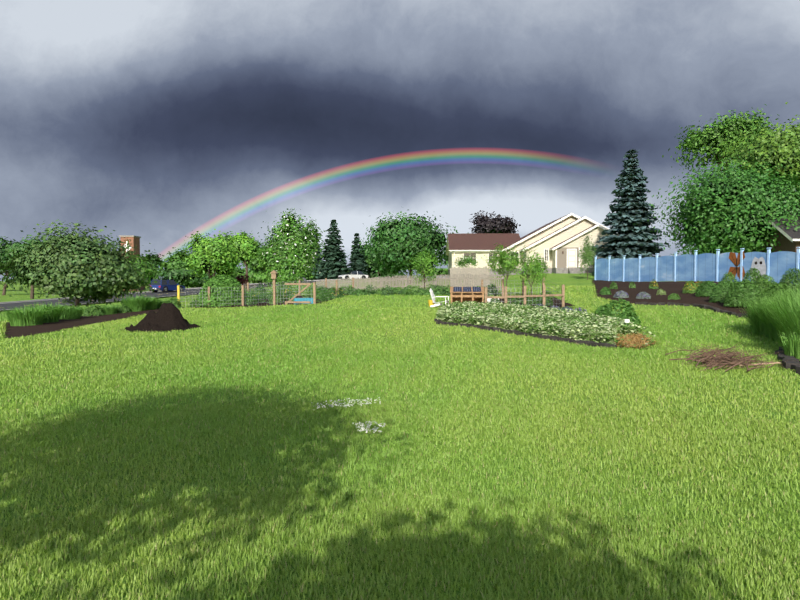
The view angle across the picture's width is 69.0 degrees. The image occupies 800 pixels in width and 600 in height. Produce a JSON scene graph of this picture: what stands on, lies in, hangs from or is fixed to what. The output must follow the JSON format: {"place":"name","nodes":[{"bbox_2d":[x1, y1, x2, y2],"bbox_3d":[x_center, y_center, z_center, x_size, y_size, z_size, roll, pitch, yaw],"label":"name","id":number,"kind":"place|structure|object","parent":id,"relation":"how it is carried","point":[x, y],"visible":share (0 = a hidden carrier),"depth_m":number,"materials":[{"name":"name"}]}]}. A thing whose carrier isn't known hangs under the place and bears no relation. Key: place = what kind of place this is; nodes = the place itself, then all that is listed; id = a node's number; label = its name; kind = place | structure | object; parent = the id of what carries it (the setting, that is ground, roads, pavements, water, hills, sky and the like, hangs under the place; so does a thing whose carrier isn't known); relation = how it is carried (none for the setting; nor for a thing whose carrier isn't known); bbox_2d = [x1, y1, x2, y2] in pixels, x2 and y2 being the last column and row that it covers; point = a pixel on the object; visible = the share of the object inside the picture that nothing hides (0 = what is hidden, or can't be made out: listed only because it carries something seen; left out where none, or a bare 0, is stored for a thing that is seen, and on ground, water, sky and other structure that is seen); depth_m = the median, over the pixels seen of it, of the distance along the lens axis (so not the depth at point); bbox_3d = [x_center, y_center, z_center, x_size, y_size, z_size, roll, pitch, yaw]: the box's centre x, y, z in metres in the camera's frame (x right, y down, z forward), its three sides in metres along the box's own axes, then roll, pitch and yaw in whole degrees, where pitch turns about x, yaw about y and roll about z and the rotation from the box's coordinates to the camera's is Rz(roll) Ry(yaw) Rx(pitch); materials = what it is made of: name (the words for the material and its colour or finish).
{"place":"outdoors","nodes":[
{"label":"outdoors","id":0,"kind":"place"},
{"bbox_2d":[130,267,162,291],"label":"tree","id":1,"kind":"object","parent":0,"point":[155,278],"depth_m":116.89,"materials":[{"name":"green plant"}]},
{"bbox_2d":[0,278,404,311],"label":"road","id":2,"kind":"structure","parent":0,"point":[18,304],"depth_m":60.84,"materials":[{"name":"grey asphalt"}]},
{"bbox_2d":[149,280,185,292],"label":"blue suv","id":3,"kind":"object","parent":2,"relation":"on","point":[164,286],"visible":0.71,"depth_m":74.22,"materials":[{"name":"blue paint"}]},
{"bbox_2d":[236,273,251,284],"bbox_3d":[-14.103,-1.223,52.344,1.689,2.352,1.105,0,2,2],"label":"shrub","id":4,"kind":"object","parent":2,"relation":"on","point":[241,279],"depth_m":52.17,"materials":[{"name":"plant"}]},
{"bbox_2d":[248,274,277,283],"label":"hedge","id":5,"kind":"object","parent":2,"relation":"on","point":[257,279],"depth_m":85.32,"materials":[{"name":"green plant"}]},
{"bbox_2d":[303,272,317,279],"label":"hedge","id":6,"kind":"object","parent":2,"relation":"on","point":[310,276],"depth_m":120.56,"materials":[{"name":"green plant"}]},
{"bbox_2d":[338,271,368,279],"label":"white car","id":7,"kind":"object","parent":2,"relation":"on","point":[354,274],"visible":0.73,"depth_m":96.23,"materials":[{"name":"white paint"}]},
{"bbox_2d":[182,294,344,307],"bbox_3d":[-6.788,-0.005,32.521,8.000,0.529,10.400,0,2,2],"label":"garden bed","id":8,"kind":"object","parent":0,"point":[263,304],"visible":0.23,"depth_m":29.09,"materials":[{"name":"brown soil"}]},
{"bbox_2d":[0,273,799,599],"bbox_3d":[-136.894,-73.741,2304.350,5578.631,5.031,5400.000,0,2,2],"label":"ground","id":9,"kind":"structure","parent":0,"point":[560,279],"depth_m":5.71,"materials":[{"name":"green plant"}]},
{"bbox_2d":[0,236,25,294],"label":"tree","id":10,"kind":"object","parent":9,"relation":"on","point":[2,244],"depth_m":121.16,"materials":[{"name":"green plant"}]},
{"bbox_2d":[2,234,48,298],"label":"tree","id":11,"kind":"object","parent":9,"relation":"on","point":[18,244],"depth_m":93.76,"materials":[{"name":"green plant"}]},
{"bbox_2d":[0,308,158,337],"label":"bed","id":12,"kind":"object","parent":9,"relation":"on","point":[20,331],"visible":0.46,"depth_m":19.63,"materials":[{"name":"brown soil"}]},
{"bbox_2d":[0,219,160,306],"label":"bush","id":13,"kind":"object","parent":9,"relation":"on","point":[107,267],"depth_m":37.22,"materials":[{"name":"green plant"}]},
{"bbox_2d":[119,235,144,290],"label":"church tower","id":14,"kind":"structure","parent":9,"relation":"on","point":[134,241],"depth_m":175.26,"materials":[{"name":"brick"}]},
{"bbox_2d":[126,254,157,291],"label":"tree","id":15,"kind":"object","parent":9,"relation":"on","point":[148,269],"depth_m":101.19,"materials":[{"name":"green plant"}]},
{"bbox_2d":[140,252,163,290],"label":"tree","id":16,"kind":"object","parent":9,"relation":"on","point":[153,257],"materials":[{"name":"green plant"}]},
{"bbox_2d":[124,303,197,330],"bbox_3d":[-7.275,0.513,17.848,2.173,0.850,1.610,0,2,2],"label":"mulch pile","id":17,"kind":"object","parent":9,"relation":"on","point":[167,316],"visible":0.85,"depth_m":17.58,"materials":[{"name":"brown soil"}]},
{"bbox_2d":[123,325,202,331],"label":"mulch chips","id":18,"kind":"object","parent":9,"relation":"on","point":[169,330],"visible":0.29,"depth_m":17.27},
{"bbox_2d":[157,247,190,277],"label":"tree","id":19,"kind":"object","parent":9,"relation":"on","point":[175,257],"depth_m":140.51,"materials":[{"name":"green plant"}]},
{"bbox_2d":[155,268,206,287],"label":"hedge","id":20,"kind":"object","parent":9,"relation":"on","point":[182,273],"depth_m":117.29,"materials":[{"name":"green plant"}]},
{"bbox_2d":[179,229,240,283],"bbox_3d":[-15.282,-2.747,47.370,4.838,5.946,5.079,0,2,2],"label":"garden tree","id":21,"kind":"object","parent":9,"relation":"on","point":[207,246],"depth_m":46.27,"materials":[{"name":"green plant"}]},
{"bbox_2d":[200,273,236,281],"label":"hedge","id":22,"kind":"object","parent":9,"relation":"on","point":[205,278],"visible":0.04,"depth_m":88.59,"materials":[{"name":"green plant"}]},
{"bbox_2d":[218,231,241,262],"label":"tree","id":23,"kind":"object","parent":9,"relation":"on","point":[226,237],"depth_m":65.76,"materials":[{"name":"green plant"}]},
{"bbox_2d":[229,230,262,288],"bbox_3d":[-15.402,-3.558,58.406,3.933,6.848,4.191,0,2,2],"label":"garden tree","id":24,"kind":"object","parent":9,"relation":"on","point":[246,247],"depth_m":57.34,"materials":[{"name":"green plant"}]},
{"bbox_2d":[233,266,263,283],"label":"hedge","id":25,"kind":"object","parent":9,"relation":"on","point":[250,273],"depth_m":110.62,"materials":[{"name":"green plant"}]},
{"bbox_2d":[242,248,268,274],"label":"tree","id":26,"kind":"object","parent":9,"relation":"on","point":[256,267],"depth_m":91.11,"materials":[{"name":"green plant"}]},
{"bbox_2d":[252,208,324,292],"bbox_3d":[-9.467,-4.128,49.865,6.584,7.588,6.991,0,2,2],"label":"tree","id":27,"kind":"object","parent":9,"relation":"on","point":[281,244],"depth_m":48.46,"materials":[{"name":"green plant"}]},
{"bbox_2d":[306,229,322,272],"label":"conifer","id":28,"kind":"object","parent":9,"relation":"on","point":[319,258],"depth_m":125.56,"materials":[{"name":"green plant"}]},
{"bbox_2d":[311,219,352,279],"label":"conifer","id":29,"kind":"object","parent":9,"relation":"on","point":[332,258],"depth_m":110.82,"materials":[{"name":"green plant"}]},
{"bbox_2d":[311,398,385,432],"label":"clover flowers","id":30,"kind":"object","parent":9,"relation":"on","point":[362,428],"visible":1,"depth_m":7.38,"materials":[{"name":"white flower petals"}]},
{"bbox_2d":[348,233,369,276],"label":"conifer","id":31,"kind":"object","parent":9,"relation":"on","point":[357,261],"visible":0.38,"depth_m":121.26,"materials":[{"name":"green plant"}]},
{"bbox_2d":[348,242,375,271],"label":"tree","id":32,"kind":"object","parent":9,"relation":"on","point":[363,254],"depth_m":129.46,"materials":[{"name":"green plant"}]},
{"bbox_2d":[177,270,564,306],"bbox_3d":[-1.766,-0.487,30.138,20.966,2.030,10.240,1,2,24],"label":"fence","id":33,"kind":"object","parent":9,"relation":"on","point":[504,288],"visible":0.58,"depth_m":27.67,"materials":[{"name":"brown wood"}]},
{"bbox_2d":[364,252,391,274],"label":"tree","id":34,"kind":"object","parent":9,"relation":"on","point":[366,257],"depth_m":123.36,"materials":[{"name":"green plant"}]},
{"bbox_2d":[365,270,407,277],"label":"hedge","id":35,"kind":"object","parent":9,"relation":"on","point":[373,274],"depth_m":125.70,"materials":[{"name":"green plant"}]},
{"bbox_2d":[0,280,799,359],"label":"bed grasses","id":36,"kind":"object","parent":9,"relation":"on","point":[778,320],"visible":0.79,"depth_m":14.96,"materials":[{"name":"green plant"}]},
{"bbox_2d":[350,211,457,283],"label":"round tree","id":37,"kind":"object","parent":9,"relation":"on","point":[410,248],"depth_m":78.76,"materials":[{"name":"green plant"}]},
{"bbox_2d":[317,266,503,291],"bbox_3d":[2.663,-1.428,42.701,8.365,2.146,19.140,-2,2,-41],"label":"picket fence","id":38,"kind":"object","parent":9,"relation":"on","point":[471,277],"visible":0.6,"depth_m":39.86,"materials":[{"name":"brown wood"}]},
{"bbox_2d":[423,267,447,275],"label":"hedge","id":39,"kind":"object","parent":9,"relation":"on","point":[443,272],"depth_m":126.45,"materials":[{"name":"green plant"}]},
{"bbox_2d":[429,288,449,306],"bbox_3d":[1.607,-0.080,23.795,0.749,0.792,0.631,1,2,17],"label":"white chair","id":40,"kind":"object","parent":9,"relation":"on","point":[433,297],"visible":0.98,"depth_m":23.76,"materials":[{"name":"white paint"}]},
{"bbox_2d":[83,268,799,345],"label":"bed plants","id":41,"kind":"object","parent":9,"relation":"on","point":[606,324],"visible":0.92,"depth_m":21.06,"materials":[{"name":"green plant"}]},
{"bbox_2d":[405,250,440,286],"bbox_3d":[1.322,-1.599,32.964,1.904,2.818,1.899,0,2,-13],"label":"tree","id":42,"kind":"object","parent":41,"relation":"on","point":[425,266],"depth_m":32.80,"materials":[{"name":"green plant"}]},
{"bbox_2d":[481,243,523,285],"bbox_3d":[5.061,-1.331,27.937,2.222,2.849,1.735,-1,2,-32],"label":"tree","id":43,"kind":"object","parent":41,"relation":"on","point":[506,262],"depth_m":27.85,"materials":[{"name":"green plant"}]},
{"bbox_2d":[452,254,477,267],"bbox_3d":[6.459,-3.045,55.868,2.807,3.123,2.334,1,2,35],"label":"shrub","id":44,"kind":"object","parent":9,"relation":"on","point":[465,262],"depth_m":55.45,"materials":[{"name":"green plant"}]},
{"bbox_2d":[450,287,498,303],"bbox_3d":[3.005,-0.107,23.567,1.952,0.857,0.738,0,2,6],"label":"cold frame","id":45,"kind":"object","parent":9,"relation":"on","point":[467,294],"visible":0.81,"depth_m":23.55,"materials":[{"name":"brown wood"}]},
{"bbox_2d":[469,210,520,232],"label":"purple tree","id":46,"kind":"object","parent":9,"relation":"on","point":[498,222],"depth_m":116.87,"materials":[{"name":"purple plant"}]},
{"bbox_2d":[446,213,617,276],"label":"house","id":47,"kind":"structure","parent":9,"relation":"on","point":[556,244],"depth_m":68.53,"materials":[{"name":"beige paint"}]},
{"bbox_2d":[294,298,799,374],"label":"garden bed","id":48,"kind":"object","parent":9,"relation":"on","point":[792,363],"visible":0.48,"depth_m":15.63,"materials":[{"name":"brown soil"}]},
{"bbox_2d":[456,323,656,348],"bbox_3d":[3.905,0.709,18.066,5.500,0.581,10.500,0,2,2],"label":"bed","id":49,"kind":"object","parent":9,"relation":"on","point":[593,339],"visible":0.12,"depth_m":13.87,"materials":[{"name":"brown soil"}]},
{"bbox_2d":[577,230,599,279],"bbox_3d":[16.634,-3.997,51.363,2.110,4.744,1.794,0,2,2],"label":"slender tree","id":50,"kind":"object","parent":9,"relation":"on","point":[588,258],"depth_m":51.21,"materials":[{"name":"green plant"}]},
{"bbox_2d":[591,149,669,274],"bbox_3d":[21.704,-8.151,54.781,7.432,12.091,8.159,0,2,2],"label":"blue spruce","id":51,"kind":"object","parent":9,"relation":"on","point":[624,218],"depth_m":54.16,"materials":[{"name":"plant"}]},
{"bbox_2d":[616,336,655,346],"bbox_3d":[5.593,0.990,13.967,1.400,0.091,2.400,0,2,2],"label":"straw patch","id":52,"kind":"object","parent":9,"relation":"on","point":[632,344],"visible":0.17,"depth_m":13.47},
{"bbox_2d":[593,280,799,313],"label":"garden bed","id":53,"kind":"object","parent":9,"relation":"on","point":[671,287],"visible":0.4,"depth_m":28.84,"materials":[{"name":"brown soil"}]},
{"bbox_2d":[594,247,799,283],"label":"blue fence","id":54,"kind":"object","parent":9,"relation":"on","point":[717,266],"visible":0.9,"depth_m":39.59,"materials":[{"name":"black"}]},
{"bbox_2d":[636,149,799,255],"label":"globe tree","id":55,"kind":"object","parent":9,"relation":"on","point":[695,235],"depth_m":47.56,"materials":[{"name":"green plant"}]},
{"bbox_2d":[662,104,784,172],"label":"ash tree","id":56,"kind":"object","parent":9,"relation":"on","point":[706,138],"depth_m":74.27,"materials":[{"name":"green plant"}]},
{"bbox_2d":[665,343,787,371],"bbox_3d":[6.228,1.026,10.919,2.173,0.448,2.300,0,2,2],"label":"brush pile","id":57,"kind":"object","parent":9,"relation":"on","point":[727,358],"visible":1,"depth_m":10.64,"materials":[{"name":"beige wood"}]},
{"bbox_2d":[698,102,799,200],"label":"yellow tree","id":58,"kind":"object","parent":9,"relation":"on","point":[791,138],"depth_m":56.63,"materials":[{"name":"plant"}]},
{"bbox_2d":[744,203,799,252],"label":"neighbour house","id":59,"kind":"structure","parent":9,"relation":"on","point":[790,240],"depth_m":45.17,"materials":[{"name":"painted wood siding"},{"name":"roof shingles"},{"name":"glass"}]},
{"bbox_2d":[0,0,799,280],"label":"sky","id":60,"kind":"structure","parent":0,"point":[159,122],"materials":[{"name":"grey"}]},
{"bbox_2d":[484,296,575,307],"bbox_3d":[5.305,0.097,25.502,4.800,0.471,7.200,0,2,2],"label":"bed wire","id":61,"kind":"object","parent":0,"point":[557,302],"visible":0.17,"depth_m":25.08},
{"bbox_2d":[513,243,552,298],"bbox_3d":[6.072,-1.232,26.846,1.802,2.810,1.478,0,2,2],"label":"tree","id":62,"kind":"object","parent":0,"point":[536,264],"depth_m":26.65,"materials":[{"name":"green plant"}]}
]}

